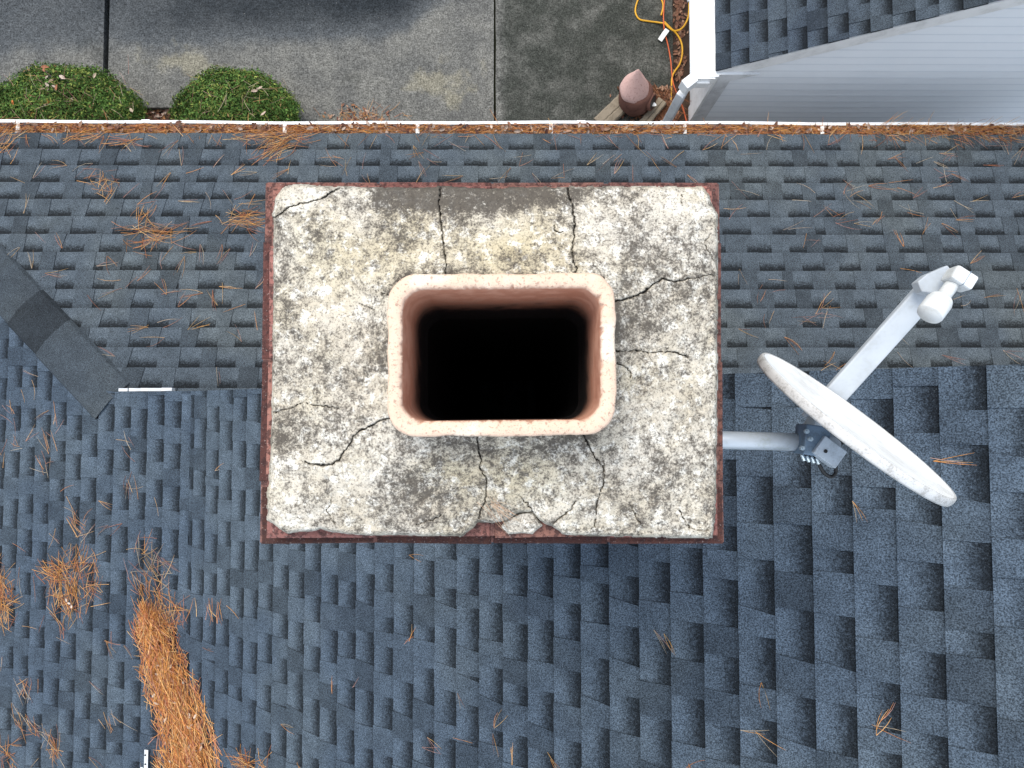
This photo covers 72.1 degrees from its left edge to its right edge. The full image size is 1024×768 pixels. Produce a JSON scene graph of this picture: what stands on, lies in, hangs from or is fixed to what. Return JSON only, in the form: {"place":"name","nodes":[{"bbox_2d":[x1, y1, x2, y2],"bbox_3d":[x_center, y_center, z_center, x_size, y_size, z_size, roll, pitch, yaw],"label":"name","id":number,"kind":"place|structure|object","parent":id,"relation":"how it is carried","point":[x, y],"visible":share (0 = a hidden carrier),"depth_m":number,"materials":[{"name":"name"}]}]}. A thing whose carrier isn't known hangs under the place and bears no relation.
{"place":"outdoors","nodes":[
{"label":"outdoors","id":0,"kind":"place"},
{"bbox_2d":[0,0,672,121],"bbox_3d":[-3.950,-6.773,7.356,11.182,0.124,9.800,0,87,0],"label":"driveway","id":1,"kind":"structure","parent":0,"point":[556,60],"depth_m":7.15,"materials":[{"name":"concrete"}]},
{"bbox_2d":[8,110,495,120],"bbox_3d":[-1.032,-1.483,7.130,16.000,0.001,2.610,0,87,0],"label":"planting bed","id":2,"kind":"object","parent":1,"relation":"on","point":[165,115],"depth_m":7.17,"materials":[{"name":"soil"}]},
{"bbox_2d":[0,60,149,119],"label":"round shrub","id":3,"kind":"object","parent":2,"relation":"on","point":[102,81],"visible":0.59,"depth_m":6.73,"materials":[{"name":"green plant"}]},
{"bbox_2d":[167,64,303,121],"bbox_3d":[-2.722,-2.672,6.908,1.355,0.590,1.023,0,87,0],"label":"round shrub","id":4,"kind":"object","parent":2,"relation":"on","point":[188,109],"visible":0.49,"depth_m":6.75,"materials":[{"name":"green plant"}]},
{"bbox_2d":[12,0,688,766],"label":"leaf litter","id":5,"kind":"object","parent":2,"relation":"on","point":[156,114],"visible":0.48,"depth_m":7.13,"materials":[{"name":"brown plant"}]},
{"bbox_2d":[9,61,688,120],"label":"pine needles","id":6,"kind":"object","parent":1,"relation":"on","point":[661,93],"visible":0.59,"depth_m":7.10,"materials":[{"name":"brown plant"}]},
{"bbox_2d":[0,119,1023,767],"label":"house","id":7,"kind":"structure","parent":1,"relation":"on","point":[418,363],"depth_m":3.33,"materials":[{"name":"asphalt"}]},
{"bbox_2d":[0,554,23,635],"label":"pine needles","id":8,"kind":"object","parent":7,"relation":"on","point":[1,601],"visible":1,"depth_m":5.26,"materials":[{"name":"brown plant"}]},
{"bbox_2d":[32,532,108,638],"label":"pine needles","id":9,"kind":"object","parent":7,"relation":"on","point":[62,601],"visible":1,"depth_m":5.12,"materials":[{"name":"brown plant"}]},
{"bbox_2d":[0,371,188,767],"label":"pine needles","id":10,"kind":"object","parent":7,"relation":"on","point":[28,697],"visible":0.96,"depth_m":5.13,"materials":[{"name":"brown plant"}]},
{"bbox_2d":[124,537,271,767],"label":"pine needles","id":11,"kind":"object","parent":7,"relation":"on","point":[173,691],"visible":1,"depth_m":4.82,"materials":[{"name":"brown plant"}]},
{"bbox_2d":[477,493,520,532],"bbox_3d":[-0.017,0.198,1.112,0.041,0.005,0.072,-43,88,-2],"label":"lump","id":12,"kind":"object","parent":7,"relation":"on","point":[496,508],"visible":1,"depth_m":1.11,"materials":[{"name":"grey concrete"}]},
{"bbox_2d":[0,111,1023,147],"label":"pine needles","id":13,"kind":"object","parent":7,"relation":"on","point":[896,129],"visible":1,"depth_m":5.92,"materials":[{"name":"brown plant"}]},
{"bbox_2d":[0,115,1023,380],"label":"pine needles","id":14,"kind":"object","parent":7,"relation":"on","point":[286,137],"visible":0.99,"depth_m":5.73,"materials":[{"name":"brown plant"}]},
{"bbox_2d":[501,512,542,533],"bbox_3d":[0.016,0.227,1.147,0.069,0.018,0.037,0,87,0],"label":"mortar lump","id":15,"kind":"object","parent":7,"relation":"on","point":[530,523],"visible":0.97,"depth_m":1.14,"materials":[{"name":"white concrete"}]},
{"bbox_2d":[202,453,972,767],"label":"pine needles","id":16,"kind":"object","parent":7,"relation":"on","point":[945,461],"visible":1,"depth_m":2.82,"materials":[{"name":"brown plant"}]},
{"bbox_2d":[723,265,977,506],"bbox_3d":[0.753,0.089,1.579,0.834,0.509,0.443,-25,88,-1],"label":"satellite dish","id":17,"kind":"object","parent":7,"relation":"attached to","point":[828,409],"visible":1,"depth_m":1.60,"materials":[{"name":"metal"}]},
{"bbox_2d":[593,94,624,120],"bbox_3d":[1.037,-2.756,7.108,0.445,0.124,0.175,-44,88,-2],"label":"landscape timber","id":18,"kind":"object","parent":1,"relation":"on","point":[612,111],"visible":0.52,"depth_m":7.05,"materials":[{"name":"brown wood"}]},
{"bbox_2d":[619,69,655,116],"bbox_3d":[1.239,-2.861,6.868,0.387,0.562,0.347,0,87,0],"label":"clay pot","id":19,"kind":"object","parent":1,"relation":"on","point":[637,96],"visible":1,"depth_m":6.83,"materials":[{"name":"ceramic"}]},
{"bbox_2d":[639,97,665,120],"bbox_3d":[1.409,-2.720,7.108,0.106,0.124,0.326,40,88,1],"label":"landscape timber","id":20,"kind":"object","parent":1,"relation":"on","point":[653,113],"visible":0.71,"depth_m":7.05,"materials":[{"name":"brown wood"}]},
{"bbox_2d":[634,0,688,104],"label":"extension cord","id":21,"kind":"object","parent":1,"relation":"on","point":[669,27],"visible":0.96,"depth_m":7.16,"materials":[{"name":"yellow rubber"}]},
{"bbox_2d":[663,0,686,120],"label":"extension cord","id":22,"kind":"object","parent":1,"relation":"on","point":[670,57],"visible":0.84,"depth_m":7.14,"materials":[{"name":"orange rubber"}]},
{"bbox_2d":[658,28,668,41],"bbox_3d":[1.537,-3.540,7.138,0.049,0.026,0.124,36,88,1],"label":"paper tag","id":23,"kind":"object","parent":22,"relation":"hanging from","point":[663,34],"visible":1,"depth_m":7.13,"materials":[{"name":"white paper"}]},
{"bbox_2d":[672,0,689,120],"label":"leaf litter","id":24,"kind":"object","parent":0,"point":[686,67],"depth_m":7.20,"materials":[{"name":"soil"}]},
{"bbox_2d":[663,0,1023,122],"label":"garage","id":25,"kind":"structure","parent":0,"point":[837,61],"depth_m":6.02,"materials":[{"name":"plastic"}]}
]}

